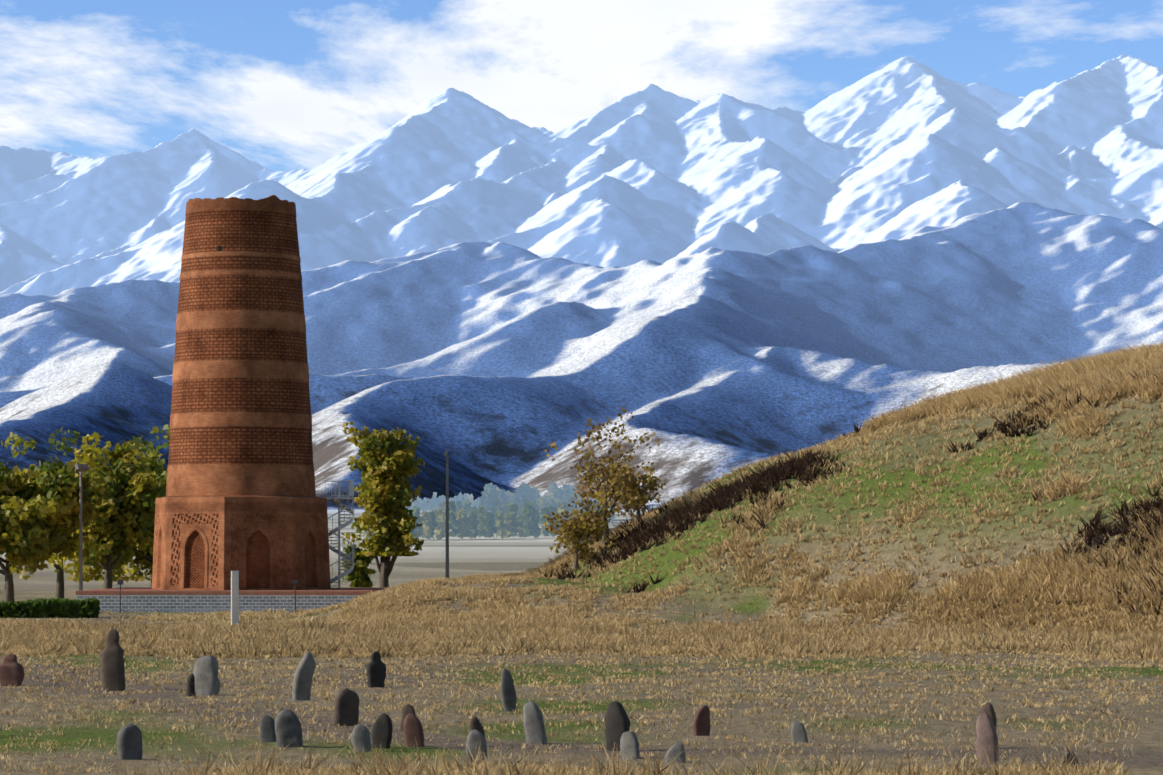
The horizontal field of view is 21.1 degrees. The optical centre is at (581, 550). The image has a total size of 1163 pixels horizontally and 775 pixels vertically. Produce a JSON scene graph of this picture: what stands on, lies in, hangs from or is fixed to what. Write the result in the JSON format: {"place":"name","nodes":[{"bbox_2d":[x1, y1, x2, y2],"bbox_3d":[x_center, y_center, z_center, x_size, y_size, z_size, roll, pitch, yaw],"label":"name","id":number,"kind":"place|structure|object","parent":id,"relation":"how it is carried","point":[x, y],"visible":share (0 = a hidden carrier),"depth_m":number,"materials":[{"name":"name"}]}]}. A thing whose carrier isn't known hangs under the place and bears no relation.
{"place":"outdoors","nodes":[
{"label":"outdoors","id":0,"kind":"place"},
{"bbox_2d":[0,54,1162,509],"bbox_3d":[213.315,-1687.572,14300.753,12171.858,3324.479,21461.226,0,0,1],"label":"mountains","id":1,"kind":"structure","parent":0,"point":[712,288],"depth_m":10115.67,"materials":[{"name":"white snow"}]},
{"bbox_2d":[0,394,1162,774],"bbox_3d":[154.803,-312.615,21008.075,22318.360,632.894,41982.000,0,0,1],"label":"ground","id":2,"kind":"structure","parent":0,"point":[482,554],"depth_m":89.44,"materials":[{"name":"green plant"}]},
{"bbox_2d":[0,653,23,685],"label":"standing stone","id":3,"kind":"object","parent":2,"relation":"on","point":[11,671],"visible":0.85,"depth_m":86.53,"materials":[{"name":"stone"}]},
{"bbox_2d":[16,460,66,598],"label":"tree","id":4,"kind":"object","parent":2,"relation":"on","point":[59,591],"depth_m":239.13,"materials":[{"name":"plant"}]},
{"bbox_2d":[0,597,99,617],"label":"hedge row","id":5,"kind":"object","parent":2,"relation":"on","point":[52,607],"visible":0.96,"depth_m":174.86,"materials":[{"name":"green plant"}]},
{"bbox_2d":[0,432,112,601],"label":"tree","id":6,"kind":"object","parent":2,"relation":"on","point":[32,506],"depth_m":203.16,"materials":[{"name":"green plant"}]},
{"bbox_2d":[75,463,88,590],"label":"flood mast","id":7,"kind":"object","parent":2,"relation":"on","point":[82,467],"visible":0.92,"depth_m":202.32,"materials":[{"name":"metal"}]},
{"bbox_2d":[47,424,169,588],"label":"tree","id":8,"kind":"object","parent":2,"relation":"on","point":[136,491],"depth_m":223.48,"materials":[{"name":"green plant"}]},
{"bbox_2d":[100,628,125,690],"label":"standing stone","id":9,"kind":"object","parent":2,"relation":"on","point":[112,672],"visible":0.98,"depth_m":83.30,"materials":[{"name":"stone"}]},
{"bbox_2d":[117,580,122,612],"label":"ground lamp","id":10,"kind":"object","parent":2,"relation":"on","point":[120,582],"visible":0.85,"depth_m":188.80,"materials":[{"name":"grey metal"}]},
{"bbox_2d":[116,723,142,759],"bbox_3d":[-8.027,3.441,55.457,0.455,0.754,0.279,0,0,-24],"label":"standing stone","id":11,"kind":"object","parent":2,"relation":"on","point":[129,742],"visible":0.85,"depth_m":55.35,"materials":[{"name":"stone"}]},
{"bbox_2d":[112,437,166,586],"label":"tree","id":12,"kind":"object","parent":2,"relation":"on","point":[139,559],"depth_m":237.57,"materials":[{"name":"green plant"}]},
{"bbox_2d":[186,673,195,695],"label":"standing stone","id":13,"kind":"object","parent":2,"relation":"on","point":[190,689],"visible":0.44,"depth_m":80.29,"materials":[{"name":"stone"}]},
{"bbox_2d":[193,655,220,695],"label":"standing stone","id":14,"kind":"object","parent":2,"relation":"on","point":[206,678],"visible":0.9,"depth_m":80.23,"materials":[{"name":"stone"}]},
{"bbox_2d":[75,587,390,611],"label":"tower platform","id":15,"kind":"structure","parent":2,"relation":"on","point":[141,599],"depth_m":190.25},
{"bbox_2d":[152,195,330,589],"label":"brick tower","id":16,"kind":"structure","parent":15,"relation":"on","point":[245,502],"depth_m":195.49,"materials":[{"name":"brick"}]},
{"bbox_2d":[323,480,353,588],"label":"spiral stair","id":17,"kind":"object","parent":15,"relation":"on","point":[335,499],"visible":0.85,"depth_m":201.41,"materials":[{"name":"grey metal"}]},
{"bbox_2d":[231,571,238,625],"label":"post","id":18,"kind":"object","parent":2,"relation":"on","point":[235,596],"visible":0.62,"depth_m":147.88,"materials":[{"name":"white paint"}]},
{"bbox_2d":[259,715,276,741],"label":"standing stone","id":19,"kind":"object","parent":2,"relation":"on","point":[267,728],"visible":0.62,"depth_m":60.36,"materials":[{"name":"stone"}]},
{"bbox_2d":[275,709,302,746],"bbox_3d":[-5.539,3.410,59.095,0.541,0.820,0.326,0,0,1],"label":"standing stone","id":20,"kind":"object","parent":2,"relation":"on","point":[288,729],"visible":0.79,"depth_m":58.98,"materials":[{"name":"stone"}]},
{"bbox_2d":[292,580,298,612],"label":"ground lamp","id":21,"kind":"object","parent":2,"relation":"on","point":[295,582],"visible":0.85,"depth_m":188.63,"materials":[{"name":"grey metal"}]},
{"bbox_2d":[292,652,315,699],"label":"standing stone","id":22,"kind":"object","parent":2,"relation":"on","point":[303,677],"visible":0.9,"depth_m":76.56,"materials":[{"name":"stone"}]},
{"bbox_2d":[6,481,614,539],"bbox_3d":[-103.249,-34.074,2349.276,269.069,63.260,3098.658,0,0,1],"label":"distant trees","id":23,"kind":"object","parent":2,"relation":"on","point":[527,508],"visible":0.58,"depth_m":871.23,"materials":[{"name":"green plant"}]},
{"bbox_2d":[333,688,358,725],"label":"standing stone","id":24,"kind":"object","parent":2,"relation":"on","point":[346,707],"visible":0.9,"depth_m":66.34,"materials":[{"name":"stone"}]},
{"bbox_2d":[340,544,376,586],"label":"shrub","id":25,"kind":"object","parent":2,"relation":"on","point":[357,576],"visible":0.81,"depth_m":220.53,"materials":[{"name":"green plant"}]},
{"bbox_2d":[351,724,370,751],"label":"standing stone","id":26,"kind":"object","parent":2,"relation":"on","point":[360,737],"visible":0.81,"depth_m":58.21,"materials":[{"name":"stone"}]},
{"bbox_2d":[366,651,385,687],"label":"standing stone","id":27,"kind":"object","parent":2,"relation":"on","point":[376,671],"visible":0.94,"depth_m":84.28,"materials":[{"name":"stone"}]},
{"bbox_2d":[371,713,392,748],"bbox_3d":[-3.774,3.459,59.066,0.407,0.783,0.222,0,0,1],"label":"standing stone","id":28,"kind":"object","parent":2,"relation":"on","point":[382,731],"visible":0.79,"depth_m":58.98,"materials":[{"name":"stone"}]},
{"bbox_2d":[341,422,424,586],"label":"tree","id":29,"kind":"object","parent":2,"relation":"on","point":[385,459],"depth_m":210.43,"materials":[{"name":"green plant"}]},
{"bbox_2d":[400,704,415,731],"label":"standing stone","id":30,"kind":"object","parent":2,"relation":"on","point":[407,709],"visible":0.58,"depth_m":64.74,"materials":[{"name":"stone"}]},
{"bbox_2d":[403,713,423,746],"bbox_3d":[-3.197,3.476,59.581,0.408,0.766,0.196,0,0,1],"label":"standing stone","id":31,"kind":"object","parent":2,"relation":"on","point":[413,727],"visible":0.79,"depth_m":59.50,"materials":[{"name":"stone"}]},
{"bbox_2d":[444,450,448,578],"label":"pole","id":32,"kind":"object","parent":2,"relation":"on","point":[447,519],"visible":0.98,"depth_m":199.93,"materials":[{"name":"metal"}]},
{"bbox_2d":[466,729,486,762],"bbox_3d":[-1.861,3.525,55.359,0.384,0.724,0.235,0,0,1],"label":"standing stone","id":33,"kind":"object","parent":2,"relation":"on","point":[475,737],"visible":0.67,"depth_m":55.26,"materials":[{"name":"stone"}]},
{"bbox_2d":[469,717,484,736],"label":"standing stone","id":34,"kind":"object","parent":2,"relation":"on","point":[475,723],"visible":0.44,"depth_m":60.26,"materials":[{"name":"stone"}]},
{"bbox_2d":[500,668,516,711],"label":"standing stone","id":35,"kind":"object","parent":2,"relation":"on","point":[508,694],"visible":0.92,"depth_m":72.38,"materials":[{"name":"stone"}]},
{"bbox_2d":[523,701,546,743],"bbox_3d":[-0.904,3.406,60.892,0.470,0.950,0.316,0,0,1],"label":"standing stone","id":36,"kind":"object","parent":2,"relation":"on","point":[534,729],"visible":0.81,"depth_m":60.78,"materials":[{"name":"stone"}]},
{"bbox_2d":[0,340,1162,774],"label":"grass tufts","id":37,"kind":"object","parent":2,"relation":"on","point":[1118,588],"visible":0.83,"depth_m":140.75,"materials":[{"name":"brown plant"}]},
{"bbox_2d":[543,491,621,571],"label":"tree","id":38,"kind":"object","parent":2,"relation":"on","point":[593,521],"depth_m":181.72,"materials":[{"name":"plant"}]},
{"bbox_2d":[544,407,659,546],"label":"tree","id":39,"kind":"object","parent":2,"relation":"on","point":[616,475],"depth_m":184.54,"materials":[{"name":"plant"}]},
{"bbox_2d":[604,701,629,750],"bbox_3d":[0.678,3.371,59.033,0.495,1.062,0.314,0,0,24],"label":"standing stone","id":40,"kind":"object","parent":2,"relation":"on","point":[617,722],"visible":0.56,"depth_m":58.91,"materials":[{"name":"stone"}]},
{"bbox_2d":[620,731,639,758],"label":"standing stone","id":41,"kind":"object","parent":2,"relation":"on","point":[629,742],"visible":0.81,"depth_m":56.42,"materials":[{"name":"stone"}]},
{"bbox_2d":[601,461,665,522],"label":"tree","id":42,"kind":"object","parent":2,"relation":"on","point":[653,488],"depth_m":188.25,"materials":[{"name":"brown plant"}]},
{"bbox_2d":[665,742,685,762],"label":"standing stone","id":43,"kind":"object","parent":2,"relation":"on","point":[675,749],"visible":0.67,"depth_m":55.21,"materials":[{"name":"stone"}]},
{"bbox_2d":[693,705,710,735],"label":"standing stone","id":44,"kind":"object","parent":2,"relation":"on","point":[701,724],"visible":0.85,"depth_m":63.69,"materials":[{"name":"stone"}]},
{"bbox_2d":[791,720,807,742],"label":"standing stone","id":45,"kind":"object","parent":2,"relation":"on","point":[798,732],"visible":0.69,"depth_m":61.61,"materials":[{"name":"stone"}]},
{"bbox_2d":[976,712,998,767],"bbox_3d":[6.979,3.306,53.662,0.404,1.061,0.256,0,0,22],"label":"standing stone","id":46,"kind":"object","parent":2,"relation":"on","point":[987,737],"visible":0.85,"depth_m":53.58,"materials":[{"name":"stone"}]},
{"bbox_2d":[978,702,996,729],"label":"standing stone","id":47,"kind":"object","parent":2,"relation":"on","point":[987,708],"visible":0.31,"depth_m":58.74,"materials":[{"name":"stone"}]},
{"bbox_2d":[1062,751,1078,766],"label":"standing stone","id":48,"kind":"object","parent":2,"relation":"on","point":[1067,755],"visible":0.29,"depth_m":53.99,"materials":[{"name":"stone"}]},
{"bbox_2d":[0,0,1162,170],"label":"sky","id":49,"kind":"structure","parent":0,"point":[283,85],"materials":[{"name":"blue"}]}
]}

